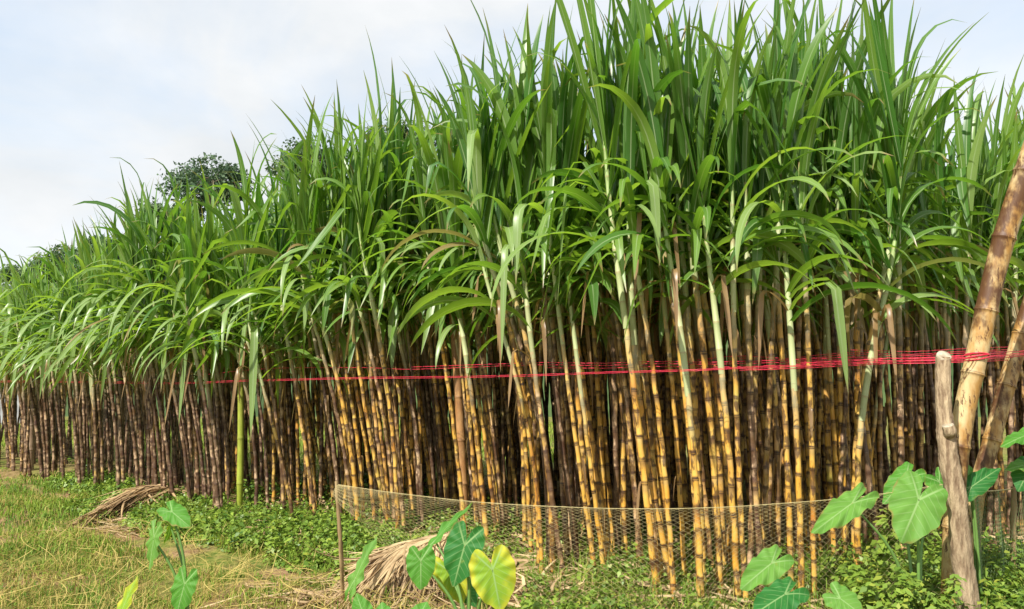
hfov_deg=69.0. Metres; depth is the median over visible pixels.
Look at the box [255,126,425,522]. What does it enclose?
sugarcane
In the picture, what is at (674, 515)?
sugarcane
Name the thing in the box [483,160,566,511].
sugarcane
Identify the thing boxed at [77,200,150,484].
sugarcane
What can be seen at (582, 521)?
sugarcane
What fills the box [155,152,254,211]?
tree
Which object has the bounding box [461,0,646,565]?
sugarcane
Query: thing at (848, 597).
taro plant
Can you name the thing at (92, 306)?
sugarcane
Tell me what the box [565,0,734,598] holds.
sugarcane
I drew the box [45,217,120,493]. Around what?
sugarcane
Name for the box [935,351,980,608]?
wooden post
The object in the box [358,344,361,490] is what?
sugarcane
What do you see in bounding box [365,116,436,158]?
tree
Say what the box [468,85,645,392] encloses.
sugarcane
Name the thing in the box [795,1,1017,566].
sugarcane
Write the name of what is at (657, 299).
sugarcane
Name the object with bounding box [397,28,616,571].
sugarcane
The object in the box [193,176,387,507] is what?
sugarcane
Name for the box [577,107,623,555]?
sugarcane
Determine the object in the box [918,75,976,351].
sugarcane
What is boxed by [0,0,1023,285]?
sky
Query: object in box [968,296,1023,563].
bamboo prop
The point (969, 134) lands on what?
sugarcane
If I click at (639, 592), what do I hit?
long grass
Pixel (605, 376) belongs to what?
sugarcane
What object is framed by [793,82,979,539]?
sugarcane
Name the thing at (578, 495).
sugarcane
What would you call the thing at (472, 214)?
sugarcane
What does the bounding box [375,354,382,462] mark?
sugarcane
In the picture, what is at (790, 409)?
sugarcane
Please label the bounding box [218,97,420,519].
sugarcane
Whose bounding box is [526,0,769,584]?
sugarcane
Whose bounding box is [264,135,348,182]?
tree
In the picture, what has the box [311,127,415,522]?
sugarcane
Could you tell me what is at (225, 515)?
weeds
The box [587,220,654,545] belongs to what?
sugarcane
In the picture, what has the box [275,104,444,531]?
sugarcane
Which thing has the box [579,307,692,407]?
sugarcane
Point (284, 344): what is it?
sugarcane
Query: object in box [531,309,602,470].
sugarcane
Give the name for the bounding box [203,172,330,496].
sugarcane
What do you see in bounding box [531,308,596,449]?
sugarcane
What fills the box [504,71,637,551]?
sugarcane
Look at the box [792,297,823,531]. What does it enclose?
sugarcane
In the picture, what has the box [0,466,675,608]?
grass
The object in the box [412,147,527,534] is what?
sugarcane
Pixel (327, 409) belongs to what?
sugarcane
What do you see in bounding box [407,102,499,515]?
sugarcane
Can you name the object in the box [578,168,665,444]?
sugarcane
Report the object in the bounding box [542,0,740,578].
sugarcane
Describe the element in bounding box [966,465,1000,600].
taro plant
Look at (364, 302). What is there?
sugarcane
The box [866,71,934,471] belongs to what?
sugarcane
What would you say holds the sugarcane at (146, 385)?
on the ground at (212, 551)
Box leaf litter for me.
[23,474,1023,608]
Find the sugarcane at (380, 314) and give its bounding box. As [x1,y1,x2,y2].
[347,133,411,507]
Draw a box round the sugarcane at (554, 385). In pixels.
[433,8,614,566]
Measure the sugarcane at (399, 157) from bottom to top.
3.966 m
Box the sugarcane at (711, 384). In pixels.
[671,74,755,447]
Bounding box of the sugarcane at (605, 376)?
[601,310,610,404]
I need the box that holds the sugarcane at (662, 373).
[608,308,672,525]
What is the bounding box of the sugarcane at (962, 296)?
[866,132,978,441]
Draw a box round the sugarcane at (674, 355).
[635,273,689,467]
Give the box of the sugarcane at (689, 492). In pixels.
[688,459,690,527]
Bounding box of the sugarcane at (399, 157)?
[367,94,457,522]
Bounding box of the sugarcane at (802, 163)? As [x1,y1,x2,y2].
[752,0,917,598]
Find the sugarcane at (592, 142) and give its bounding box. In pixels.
[529,0,691,548]
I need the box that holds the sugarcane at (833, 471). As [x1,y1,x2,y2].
[832,101,890,497]
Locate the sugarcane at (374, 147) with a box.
[313,74,448,516]
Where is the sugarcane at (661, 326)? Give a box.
[643,22,827,558]
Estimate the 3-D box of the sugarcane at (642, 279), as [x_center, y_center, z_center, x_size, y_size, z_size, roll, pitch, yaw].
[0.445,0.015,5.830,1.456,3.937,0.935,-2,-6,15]
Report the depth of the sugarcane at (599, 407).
5.55 m
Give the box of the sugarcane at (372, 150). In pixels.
[365,99,412,459]
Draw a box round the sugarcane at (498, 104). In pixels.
[410,4,624,574]
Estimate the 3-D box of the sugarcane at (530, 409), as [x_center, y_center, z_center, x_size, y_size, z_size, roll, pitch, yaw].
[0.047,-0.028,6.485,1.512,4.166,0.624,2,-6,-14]
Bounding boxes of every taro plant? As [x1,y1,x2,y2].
[117,576,137,608]
[145,500,198,608]
[344,537,390,608]
[406,503,515,608]
[410,602,430,608]
[740,544,809,608]
[811,461,947,608]
[822,581,862,608]
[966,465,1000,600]
[1000,427,1023,491]
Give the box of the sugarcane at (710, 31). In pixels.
[623,0,788,492]
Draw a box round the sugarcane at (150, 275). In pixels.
[56,157,237,500]
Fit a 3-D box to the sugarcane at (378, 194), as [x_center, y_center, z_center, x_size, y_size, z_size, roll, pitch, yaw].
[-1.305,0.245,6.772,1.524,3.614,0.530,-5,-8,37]
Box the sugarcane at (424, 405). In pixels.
[384,228,437,495]
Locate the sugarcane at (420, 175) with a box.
[360,72,467,532]
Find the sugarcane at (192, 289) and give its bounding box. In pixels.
[107,173,228,510]
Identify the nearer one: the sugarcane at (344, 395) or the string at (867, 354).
the string at (867, 354)
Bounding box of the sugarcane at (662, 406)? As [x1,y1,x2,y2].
[617,297,665,443]
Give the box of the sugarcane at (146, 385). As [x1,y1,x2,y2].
[62,179,173,484]
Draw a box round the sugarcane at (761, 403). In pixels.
[719,198,774,539]
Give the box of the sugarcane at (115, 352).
[74,249,171,473]
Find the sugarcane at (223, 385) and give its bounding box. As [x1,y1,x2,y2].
[203,202,261,492]
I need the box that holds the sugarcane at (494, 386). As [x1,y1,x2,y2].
[480,288,501,519]
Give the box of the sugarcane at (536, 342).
[534,243,540,502]
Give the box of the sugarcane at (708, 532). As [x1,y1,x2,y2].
[652,20,781,574]
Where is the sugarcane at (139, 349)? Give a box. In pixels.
[74,206,152,407]
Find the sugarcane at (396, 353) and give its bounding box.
[395,339,398,391]
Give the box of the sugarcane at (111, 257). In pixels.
[77,213,139,485]
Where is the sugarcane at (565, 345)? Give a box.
[564,322,567,465]
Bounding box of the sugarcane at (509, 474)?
[506,327,511,511]
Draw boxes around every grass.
[0,419,553,477]
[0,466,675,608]
[27,469,1023,608]
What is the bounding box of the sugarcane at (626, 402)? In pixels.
[586,20,641,566]
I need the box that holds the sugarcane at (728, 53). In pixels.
[691,0,823,560]
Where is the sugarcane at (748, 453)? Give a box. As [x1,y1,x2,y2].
[653,292,749,477]
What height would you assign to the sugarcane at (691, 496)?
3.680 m
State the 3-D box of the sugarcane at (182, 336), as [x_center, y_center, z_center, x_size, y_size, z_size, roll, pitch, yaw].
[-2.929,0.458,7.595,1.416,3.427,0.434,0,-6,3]
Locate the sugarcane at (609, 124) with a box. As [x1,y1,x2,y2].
[509,14,660,588]
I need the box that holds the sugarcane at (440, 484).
[327,227,486,513]
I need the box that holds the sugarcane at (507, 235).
[401,53,592,571]
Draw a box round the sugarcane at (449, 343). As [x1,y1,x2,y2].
[423,265,452,510]
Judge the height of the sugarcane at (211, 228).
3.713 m
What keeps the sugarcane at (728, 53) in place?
on the ground at (212, 551)
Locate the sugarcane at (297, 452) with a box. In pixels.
[229,188,299,504]
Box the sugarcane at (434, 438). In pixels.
[386,252,445,505]
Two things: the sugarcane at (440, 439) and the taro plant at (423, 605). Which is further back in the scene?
the sugarcane at (440, 439)
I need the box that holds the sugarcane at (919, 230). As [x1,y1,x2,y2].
[792,87,972,531]
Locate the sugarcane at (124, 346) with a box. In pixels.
[63,182,168,466]
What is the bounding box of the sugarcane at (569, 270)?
[530,187,612,553]
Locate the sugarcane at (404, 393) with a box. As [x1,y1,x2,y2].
[333,134,440,518]
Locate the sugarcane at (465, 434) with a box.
[430,199,468,500]
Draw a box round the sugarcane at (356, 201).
[268,90,437,531]
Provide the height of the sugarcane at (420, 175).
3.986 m
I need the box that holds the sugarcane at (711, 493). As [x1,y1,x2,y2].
[659,214,721,546]
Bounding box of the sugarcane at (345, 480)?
[298,203,354,508]
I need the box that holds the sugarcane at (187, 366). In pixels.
[85,178,259,456]
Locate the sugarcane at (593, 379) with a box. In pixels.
[584,313,609,486]
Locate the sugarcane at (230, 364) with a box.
[125,187,262,494]
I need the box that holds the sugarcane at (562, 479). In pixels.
[453,67,653,561]
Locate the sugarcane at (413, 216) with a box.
[372,117,446,478]
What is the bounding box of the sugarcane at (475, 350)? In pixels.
[395,213,486,500]
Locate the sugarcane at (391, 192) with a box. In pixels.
[300,82,448,522]
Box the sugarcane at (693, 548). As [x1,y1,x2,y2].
[653,199,783,559]
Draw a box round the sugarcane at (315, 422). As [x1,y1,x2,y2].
[230,181,342,475]
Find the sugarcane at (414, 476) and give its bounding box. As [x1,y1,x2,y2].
[347,154,415,504]
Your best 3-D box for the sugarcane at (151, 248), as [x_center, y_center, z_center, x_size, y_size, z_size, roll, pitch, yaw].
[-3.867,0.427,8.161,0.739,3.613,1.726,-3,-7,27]
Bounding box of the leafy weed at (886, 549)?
[871,508,907,599]
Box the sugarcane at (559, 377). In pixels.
[491,139,585,471]
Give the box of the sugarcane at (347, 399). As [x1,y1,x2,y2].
[226,111,359,509]
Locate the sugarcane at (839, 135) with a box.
[751,0,973,557]
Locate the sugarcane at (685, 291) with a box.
[594,0,809,588]
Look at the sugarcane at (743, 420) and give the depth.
5.83 m
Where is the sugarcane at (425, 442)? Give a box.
[365,145,435,516]
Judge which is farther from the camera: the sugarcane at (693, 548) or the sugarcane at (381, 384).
the sugarcane at (381, 384)
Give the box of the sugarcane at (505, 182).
[408,0,616,567]
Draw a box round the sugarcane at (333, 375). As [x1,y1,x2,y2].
[297,157,342,496]
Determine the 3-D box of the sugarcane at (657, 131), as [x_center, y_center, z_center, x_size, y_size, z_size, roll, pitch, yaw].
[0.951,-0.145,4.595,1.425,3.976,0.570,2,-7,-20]
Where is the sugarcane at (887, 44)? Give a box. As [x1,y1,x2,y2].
[832,0,967,565]
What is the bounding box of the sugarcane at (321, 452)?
[302,319,323,501]
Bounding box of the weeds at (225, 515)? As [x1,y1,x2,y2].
[43,451,1023,608]
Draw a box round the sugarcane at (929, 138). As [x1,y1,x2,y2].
[904,66,1011,471]
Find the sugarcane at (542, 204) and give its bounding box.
[478,141,601,558]
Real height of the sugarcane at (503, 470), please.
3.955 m
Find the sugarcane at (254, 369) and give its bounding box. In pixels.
[175,130,347,518]
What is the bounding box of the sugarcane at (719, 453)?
[616,44,792,575]
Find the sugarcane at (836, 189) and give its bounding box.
[788,0,861,546]
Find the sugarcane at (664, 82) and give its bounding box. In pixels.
[532,19,725,584]
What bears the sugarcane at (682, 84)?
on the ground at (212, 551)
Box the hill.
[1,167,987,416]
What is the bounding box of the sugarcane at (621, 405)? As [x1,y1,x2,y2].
[530,56,643,561]
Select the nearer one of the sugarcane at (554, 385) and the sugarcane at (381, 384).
the sugarcane at (554, 385)
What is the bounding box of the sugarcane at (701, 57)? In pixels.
[601,8,777,510]
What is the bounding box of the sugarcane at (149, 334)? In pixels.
[57,178,166,486]
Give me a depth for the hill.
33.30 m
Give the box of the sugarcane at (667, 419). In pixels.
[655,300,671,516]
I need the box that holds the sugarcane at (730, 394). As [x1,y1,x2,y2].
[651,48,817,466]
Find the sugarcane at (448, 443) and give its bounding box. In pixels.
[417,189,485,512]
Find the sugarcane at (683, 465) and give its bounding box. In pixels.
[646,216,690,542]
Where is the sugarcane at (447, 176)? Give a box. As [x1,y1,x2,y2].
[416,107,508,541]
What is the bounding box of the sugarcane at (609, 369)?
[577,228,620,533]
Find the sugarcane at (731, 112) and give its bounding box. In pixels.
[625,0,855,606]
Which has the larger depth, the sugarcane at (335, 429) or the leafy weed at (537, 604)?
the sugarcane at (335, 429)
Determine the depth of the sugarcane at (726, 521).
5.15 m
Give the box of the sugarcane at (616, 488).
[510,78,673,559]
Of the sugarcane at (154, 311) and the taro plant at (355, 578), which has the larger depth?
the sugarcane at (154, 311)
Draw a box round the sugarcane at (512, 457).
[410,239,518,523]
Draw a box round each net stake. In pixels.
[335,481,344,607]
[1009,486,1017,569]
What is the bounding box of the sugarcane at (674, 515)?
[636,310,677,530]
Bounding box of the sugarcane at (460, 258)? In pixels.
[427,8,557,565]
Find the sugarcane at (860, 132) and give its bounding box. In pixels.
[843,41,918,545]
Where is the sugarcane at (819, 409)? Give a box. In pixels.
[785,282,822,501]
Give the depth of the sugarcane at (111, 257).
8.40 m
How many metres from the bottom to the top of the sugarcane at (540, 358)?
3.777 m
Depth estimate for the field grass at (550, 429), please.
16.34 m
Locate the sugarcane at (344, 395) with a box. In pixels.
[298,280,347,505]
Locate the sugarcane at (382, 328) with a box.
[299,104,406,520]
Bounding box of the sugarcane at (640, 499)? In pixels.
[637,221,645,520]
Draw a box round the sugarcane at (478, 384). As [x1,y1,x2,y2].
[473,250,485,495]
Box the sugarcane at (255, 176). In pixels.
[207,152,300,499]
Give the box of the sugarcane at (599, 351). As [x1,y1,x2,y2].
[525,140,664,551]
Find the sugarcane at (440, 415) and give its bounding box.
[431,206,444,506]
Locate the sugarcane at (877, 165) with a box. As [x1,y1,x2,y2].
[820,41,949,483]
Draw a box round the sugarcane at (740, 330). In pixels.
[736,309,742,344]
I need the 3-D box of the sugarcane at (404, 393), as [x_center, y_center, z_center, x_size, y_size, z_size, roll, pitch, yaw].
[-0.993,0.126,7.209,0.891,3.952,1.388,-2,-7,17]
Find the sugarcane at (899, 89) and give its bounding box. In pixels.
[835,1,959,559]
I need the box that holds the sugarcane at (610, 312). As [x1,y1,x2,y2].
[597,132,730,430]
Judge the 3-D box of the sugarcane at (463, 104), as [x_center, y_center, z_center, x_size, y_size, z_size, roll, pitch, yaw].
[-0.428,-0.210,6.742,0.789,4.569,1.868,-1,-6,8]
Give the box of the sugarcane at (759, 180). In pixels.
[704,0,857,563]
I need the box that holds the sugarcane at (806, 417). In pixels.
[770,64,916,555]
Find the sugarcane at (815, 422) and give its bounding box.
[789,232,873,503]
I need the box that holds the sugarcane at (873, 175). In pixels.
[866,61,921,539]
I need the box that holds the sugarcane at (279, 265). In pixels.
[237,88,446,517]
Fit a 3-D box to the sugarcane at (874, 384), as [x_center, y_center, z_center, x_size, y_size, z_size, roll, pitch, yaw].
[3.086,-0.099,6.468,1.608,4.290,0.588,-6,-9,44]
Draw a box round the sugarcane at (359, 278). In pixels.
[281,113,448,466]
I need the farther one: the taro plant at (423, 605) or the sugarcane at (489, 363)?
the sugarcane at (489, 363)
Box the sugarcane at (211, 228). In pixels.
[150,162,258,464]
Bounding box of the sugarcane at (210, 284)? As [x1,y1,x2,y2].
[117,170,265,503]
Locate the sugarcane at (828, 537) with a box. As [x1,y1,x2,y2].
[792,21,933,559]
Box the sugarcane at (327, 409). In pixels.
[228,112,344,513]
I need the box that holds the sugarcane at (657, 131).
[576,0,784,603]
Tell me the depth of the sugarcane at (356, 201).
6.49 m
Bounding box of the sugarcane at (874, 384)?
[834,72,962,539]
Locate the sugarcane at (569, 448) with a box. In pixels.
[467,62,579,551]
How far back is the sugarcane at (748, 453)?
6.23 m
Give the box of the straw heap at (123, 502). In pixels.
[40,479,187,535]
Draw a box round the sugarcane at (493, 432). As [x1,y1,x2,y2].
[382,59,504,538]
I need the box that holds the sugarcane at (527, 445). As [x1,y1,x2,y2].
[443,155,538,513]
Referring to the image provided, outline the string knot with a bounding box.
[963,352,989,360]
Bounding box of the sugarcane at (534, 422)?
[481,240,536,527]
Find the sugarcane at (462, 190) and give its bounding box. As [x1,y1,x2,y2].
[397,88,539,537]
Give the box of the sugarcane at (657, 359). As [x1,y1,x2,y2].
[574,221,664,530]
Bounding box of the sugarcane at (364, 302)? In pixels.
[267,126,427,519]
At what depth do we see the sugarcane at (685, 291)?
4.77 m
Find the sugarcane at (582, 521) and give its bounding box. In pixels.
[536,257,585,534]
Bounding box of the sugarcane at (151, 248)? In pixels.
[67,181,237,465]
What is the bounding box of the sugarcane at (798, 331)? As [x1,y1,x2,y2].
[736,0,871,561]
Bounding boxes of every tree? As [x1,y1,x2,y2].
[0,264,46,284]
[17,256,76,283]
[29,243,79,275]
[75,234,124,261]
[133,196,205,233]
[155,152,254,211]
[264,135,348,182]
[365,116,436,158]
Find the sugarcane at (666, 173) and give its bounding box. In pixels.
[634,0,697,598]
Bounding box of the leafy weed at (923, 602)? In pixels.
[894,567,966,608]
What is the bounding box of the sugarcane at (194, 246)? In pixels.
[127,189,249,508]
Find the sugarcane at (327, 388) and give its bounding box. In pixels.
[267,163,334,486]
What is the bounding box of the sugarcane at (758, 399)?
[641,49,814,533]
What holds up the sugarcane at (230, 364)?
on the ground at (212, 551)
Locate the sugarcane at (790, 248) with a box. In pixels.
[591,1,866,604]
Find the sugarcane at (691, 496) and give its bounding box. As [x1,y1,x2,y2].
[691,341,695,526]
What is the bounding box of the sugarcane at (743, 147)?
[666,2,854,590]
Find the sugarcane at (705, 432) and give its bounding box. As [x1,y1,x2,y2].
[703,303,719,523]
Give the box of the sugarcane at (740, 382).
[722,294,822,512]
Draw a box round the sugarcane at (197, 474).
[127,158,206,497]
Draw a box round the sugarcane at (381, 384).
[270,151,391,514]
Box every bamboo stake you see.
[27,378,34,469]
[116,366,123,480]
[236,378,243,505]
[357,379,362,475]
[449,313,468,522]
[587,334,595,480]
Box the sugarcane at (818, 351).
[789,194,851,435]
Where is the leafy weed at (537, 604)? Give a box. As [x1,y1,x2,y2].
[504,592,546,608]
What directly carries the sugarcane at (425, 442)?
on the ground at (212, 551)
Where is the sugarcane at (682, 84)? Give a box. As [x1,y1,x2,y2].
[653,2,723,594]
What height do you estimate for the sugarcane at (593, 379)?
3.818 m
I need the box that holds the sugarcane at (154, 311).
[131,198,203,498]
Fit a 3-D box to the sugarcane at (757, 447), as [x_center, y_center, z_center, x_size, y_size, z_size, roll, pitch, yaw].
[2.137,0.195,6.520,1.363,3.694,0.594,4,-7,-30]
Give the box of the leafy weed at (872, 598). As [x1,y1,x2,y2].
[843,564,921,608]
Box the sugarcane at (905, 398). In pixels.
[887,98,976,461]
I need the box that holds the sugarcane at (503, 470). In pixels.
[500,349,505,500]
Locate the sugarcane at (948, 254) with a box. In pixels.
[844,91,974,476]
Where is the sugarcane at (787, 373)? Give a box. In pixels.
[719,192,822,555]
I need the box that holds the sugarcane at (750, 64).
[742,4,880,546]
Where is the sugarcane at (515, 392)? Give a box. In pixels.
[460,131,520,456]
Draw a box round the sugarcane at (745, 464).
[737,365,748,511]
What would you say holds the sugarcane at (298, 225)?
on the ground at (212, 551)
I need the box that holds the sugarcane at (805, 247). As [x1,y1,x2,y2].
[698,0,874,591]
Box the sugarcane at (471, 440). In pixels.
[336,60,502,524]
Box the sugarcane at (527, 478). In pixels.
[424,69,583,551]
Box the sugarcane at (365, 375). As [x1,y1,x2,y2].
[324,141,371,457]
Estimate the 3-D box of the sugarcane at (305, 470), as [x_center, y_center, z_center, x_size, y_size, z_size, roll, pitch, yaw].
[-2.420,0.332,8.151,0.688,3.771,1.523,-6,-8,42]
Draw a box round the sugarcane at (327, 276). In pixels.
[304,134,383,517]
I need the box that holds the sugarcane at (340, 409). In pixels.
[235,114,369,501]
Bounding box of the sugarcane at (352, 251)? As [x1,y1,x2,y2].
[322,134,395,526]
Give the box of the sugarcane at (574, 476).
[571,342,575,497]
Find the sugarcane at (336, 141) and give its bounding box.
[258,97,374,508]
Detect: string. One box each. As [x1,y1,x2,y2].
[58,351,1023,383]
[196,355,1012,375]
[698,347,1006,365]
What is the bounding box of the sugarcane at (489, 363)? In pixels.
[433,293,508,487]
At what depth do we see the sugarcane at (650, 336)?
6.88 m
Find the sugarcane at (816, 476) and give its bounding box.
[769,194,877,517]
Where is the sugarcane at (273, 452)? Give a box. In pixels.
[205,198,275,502]
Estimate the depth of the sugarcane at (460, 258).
5.60 m
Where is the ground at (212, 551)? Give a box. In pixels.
[0,416,1023,608]
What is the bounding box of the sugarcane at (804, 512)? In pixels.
[712,14,848,558]
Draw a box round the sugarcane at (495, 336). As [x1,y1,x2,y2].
[467,153,647,555]
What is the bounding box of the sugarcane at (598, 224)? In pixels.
[569,49,790,557]
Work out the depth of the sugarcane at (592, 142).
5.20 m
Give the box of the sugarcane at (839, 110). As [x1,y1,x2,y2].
[809,52,960,547]
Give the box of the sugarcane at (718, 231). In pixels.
[711,66,818,547]
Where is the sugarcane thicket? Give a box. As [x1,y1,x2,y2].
[0,38,1023,541]
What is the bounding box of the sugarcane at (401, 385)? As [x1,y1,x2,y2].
[370,195,449,501]
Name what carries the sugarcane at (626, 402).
on the ground at (212, 551)
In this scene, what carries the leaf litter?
on the ground at (212, 551)
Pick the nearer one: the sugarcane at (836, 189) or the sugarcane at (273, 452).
the sugarcane at (836, 189)
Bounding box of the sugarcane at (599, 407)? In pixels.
[520,118,656,518]
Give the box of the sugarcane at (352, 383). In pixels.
[294,228,368,496]
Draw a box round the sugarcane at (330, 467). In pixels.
[248,189,348,507]
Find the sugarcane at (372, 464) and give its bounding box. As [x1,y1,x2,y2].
[370,399,373,485]
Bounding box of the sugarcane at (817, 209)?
[727,0,939,556]
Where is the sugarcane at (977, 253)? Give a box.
[793,0,1020,561]
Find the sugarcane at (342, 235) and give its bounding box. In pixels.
[263,79,430,524]
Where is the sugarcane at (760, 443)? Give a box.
[656,21,845,546]
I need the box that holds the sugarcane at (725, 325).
[717,133,790,540]
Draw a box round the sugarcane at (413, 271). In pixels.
[400,104,486,523]
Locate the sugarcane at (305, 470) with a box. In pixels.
[246,168,322,504]
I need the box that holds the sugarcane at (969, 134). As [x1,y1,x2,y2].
[950,68,1023,366]
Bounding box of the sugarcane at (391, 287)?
[332,64,425,523]
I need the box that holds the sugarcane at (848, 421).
[843,200,905,467]
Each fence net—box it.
[332,484,953,608]
[968,488,1023,591]
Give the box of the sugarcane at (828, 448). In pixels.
[737,49,937,556]
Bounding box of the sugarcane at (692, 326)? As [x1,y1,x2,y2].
[675,316,695,368]
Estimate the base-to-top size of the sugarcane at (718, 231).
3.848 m
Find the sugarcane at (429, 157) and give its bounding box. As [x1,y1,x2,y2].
[410,103,494,526]
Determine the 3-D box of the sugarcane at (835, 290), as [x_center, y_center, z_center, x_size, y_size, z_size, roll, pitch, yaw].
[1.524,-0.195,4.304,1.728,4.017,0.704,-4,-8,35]
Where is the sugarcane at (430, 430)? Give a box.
[348,112,470,511]
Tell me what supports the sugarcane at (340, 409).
on the ground at (212, 551)
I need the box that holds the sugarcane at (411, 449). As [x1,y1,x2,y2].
[329,83,455,488]
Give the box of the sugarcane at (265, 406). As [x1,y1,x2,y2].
[229,226,270,494]
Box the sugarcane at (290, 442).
[226,179,310,504]
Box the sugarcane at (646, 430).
[644,407,653,512]
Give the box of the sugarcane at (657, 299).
[567,87,663,380]
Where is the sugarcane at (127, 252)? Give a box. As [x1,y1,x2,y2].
[59,208,165,485]
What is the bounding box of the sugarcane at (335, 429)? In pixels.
[258,161,343,492]
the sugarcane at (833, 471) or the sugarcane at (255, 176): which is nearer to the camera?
the sugarcane at (833, 471)
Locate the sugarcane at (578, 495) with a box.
[485,141,585,518]
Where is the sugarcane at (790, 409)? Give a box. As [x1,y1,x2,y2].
[781,256,795,475]
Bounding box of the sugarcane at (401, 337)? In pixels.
[310,100,437,496]
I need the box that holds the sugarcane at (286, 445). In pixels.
[171,145,332,495]
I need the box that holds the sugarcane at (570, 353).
[566,140,585,530]
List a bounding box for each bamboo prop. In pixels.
[940,141,1023,607]
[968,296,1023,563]
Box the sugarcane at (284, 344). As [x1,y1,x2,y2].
[214,284,328,499]
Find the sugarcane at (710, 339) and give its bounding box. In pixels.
[623,18,827,577]
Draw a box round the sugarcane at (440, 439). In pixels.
[359,133,483,517]
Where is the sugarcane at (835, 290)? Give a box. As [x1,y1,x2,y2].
[655,0,956,587]
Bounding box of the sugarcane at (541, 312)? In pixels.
[459,138,582,388]
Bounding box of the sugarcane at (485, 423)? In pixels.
[398,150,538,536]
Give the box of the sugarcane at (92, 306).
[64,201,171,485]
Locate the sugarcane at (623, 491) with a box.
[535,59,645,558]
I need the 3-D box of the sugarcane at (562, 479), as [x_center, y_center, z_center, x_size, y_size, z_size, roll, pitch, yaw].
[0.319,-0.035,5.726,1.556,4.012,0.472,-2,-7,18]
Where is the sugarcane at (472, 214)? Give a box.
[381,41,560,569]
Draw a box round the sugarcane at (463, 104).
[402,54,509,530]
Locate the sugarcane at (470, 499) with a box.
[461,294,494,512]
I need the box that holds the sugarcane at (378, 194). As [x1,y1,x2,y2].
[308,140,445,426]
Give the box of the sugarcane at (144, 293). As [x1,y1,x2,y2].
[95,185,239,500]
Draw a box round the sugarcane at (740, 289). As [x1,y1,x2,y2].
[718,118,791,556]
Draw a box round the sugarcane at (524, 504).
[445,45,609,546]
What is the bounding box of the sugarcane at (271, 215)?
[205,138,368,511]
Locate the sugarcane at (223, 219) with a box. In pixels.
[155,139,320,509]
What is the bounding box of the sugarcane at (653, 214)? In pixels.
[490,0,786,594]
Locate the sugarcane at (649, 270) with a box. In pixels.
[596,9,675,555]
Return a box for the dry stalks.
[0,488,491,608]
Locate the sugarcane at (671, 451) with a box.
[662,332,675,507]
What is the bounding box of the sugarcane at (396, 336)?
[312,30,488,528]
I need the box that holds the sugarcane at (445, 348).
[359,142,481,505]
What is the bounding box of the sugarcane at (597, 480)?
[517,54,625,564]
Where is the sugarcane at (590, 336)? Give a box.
[579,185,605,451]
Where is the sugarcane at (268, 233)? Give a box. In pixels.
[190,122,346,514]
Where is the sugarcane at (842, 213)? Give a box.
[823,74,877,538]
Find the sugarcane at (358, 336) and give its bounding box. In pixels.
[356,112,492,510]
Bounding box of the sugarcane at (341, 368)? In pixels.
[248,166,387,495]
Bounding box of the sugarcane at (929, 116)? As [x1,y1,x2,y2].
[802,70,1005,529]
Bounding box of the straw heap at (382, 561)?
[297,533,508,608]
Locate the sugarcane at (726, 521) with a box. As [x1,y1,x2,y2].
[642,36,753,574]
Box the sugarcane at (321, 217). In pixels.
[270,123,365,519]
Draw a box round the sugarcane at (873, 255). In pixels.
[782,22,883,462]
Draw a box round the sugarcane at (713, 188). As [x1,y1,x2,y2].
[591,1,769,397]
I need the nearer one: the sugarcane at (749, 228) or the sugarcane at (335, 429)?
the sugarcane at (749, 228)
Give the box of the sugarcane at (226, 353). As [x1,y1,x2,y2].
[90,182,229,497]
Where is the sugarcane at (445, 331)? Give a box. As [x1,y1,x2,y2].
[378,78,527,540]
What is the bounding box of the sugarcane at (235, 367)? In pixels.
[191,206,242,413]
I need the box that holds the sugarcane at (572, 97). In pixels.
[530,7,604,560]
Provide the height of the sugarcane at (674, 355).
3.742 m
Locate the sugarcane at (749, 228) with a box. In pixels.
[727,0,842,549]
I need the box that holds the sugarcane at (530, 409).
[436,80,585,541]
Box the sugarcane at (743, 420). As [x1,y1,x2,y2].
[735,193,786,504]
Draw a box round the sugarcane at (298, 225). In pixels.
[193,97,415,519]
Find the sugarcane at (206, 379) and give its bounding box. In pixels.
[133,206,223,508]
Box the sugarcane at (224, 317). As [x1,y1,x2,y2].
[178,158,309,509]
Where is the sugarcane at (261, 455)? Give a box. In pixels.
[217,246,306,497]
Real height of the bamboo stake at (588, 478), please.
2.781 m
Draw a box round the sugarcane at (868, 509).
[820,206,937,542]
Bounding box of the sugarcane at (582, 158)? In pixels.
[541,32,739,568]
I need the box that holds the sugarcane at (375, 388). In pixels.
[290,252,377,401]
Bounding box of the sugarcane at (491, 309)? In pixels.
[408,103,539,490]
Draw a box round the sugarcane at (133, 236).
[45,162,179,496]
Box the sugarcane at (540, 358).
[441,252,589,481]
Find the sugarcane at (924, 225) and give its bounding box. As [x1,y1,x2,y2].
[760,14,939,239]
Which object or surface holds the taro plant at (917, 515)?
on the ground at (212, 551)
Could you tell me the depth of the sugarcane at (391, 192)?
6.74 m
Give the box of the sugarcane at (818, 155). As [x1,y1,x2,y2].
[762,92,895,556]
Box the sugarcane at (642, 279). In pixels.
[475,107,646,531]
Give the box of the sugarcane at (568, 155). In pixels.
[477,32,630,569]
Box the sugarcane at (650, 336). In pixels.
[585,270,662,511]
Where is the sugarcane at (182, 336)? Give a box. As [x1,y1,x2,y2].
[159,185,284,506]
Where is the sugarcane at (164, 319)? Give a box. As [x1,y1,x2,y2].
[114,205,269,497]
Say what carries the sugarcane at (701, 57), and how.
on the ground at (212, 551)
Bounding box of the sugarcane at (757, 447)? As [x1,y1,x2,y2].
[757,311,818,519]
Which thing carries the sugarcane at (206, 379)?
on the ground at (212, 551)
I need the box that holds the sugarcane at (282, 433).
[207,169,354,505]
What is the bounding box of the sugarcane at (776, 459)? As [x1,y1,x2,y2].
[681,26,863,558]

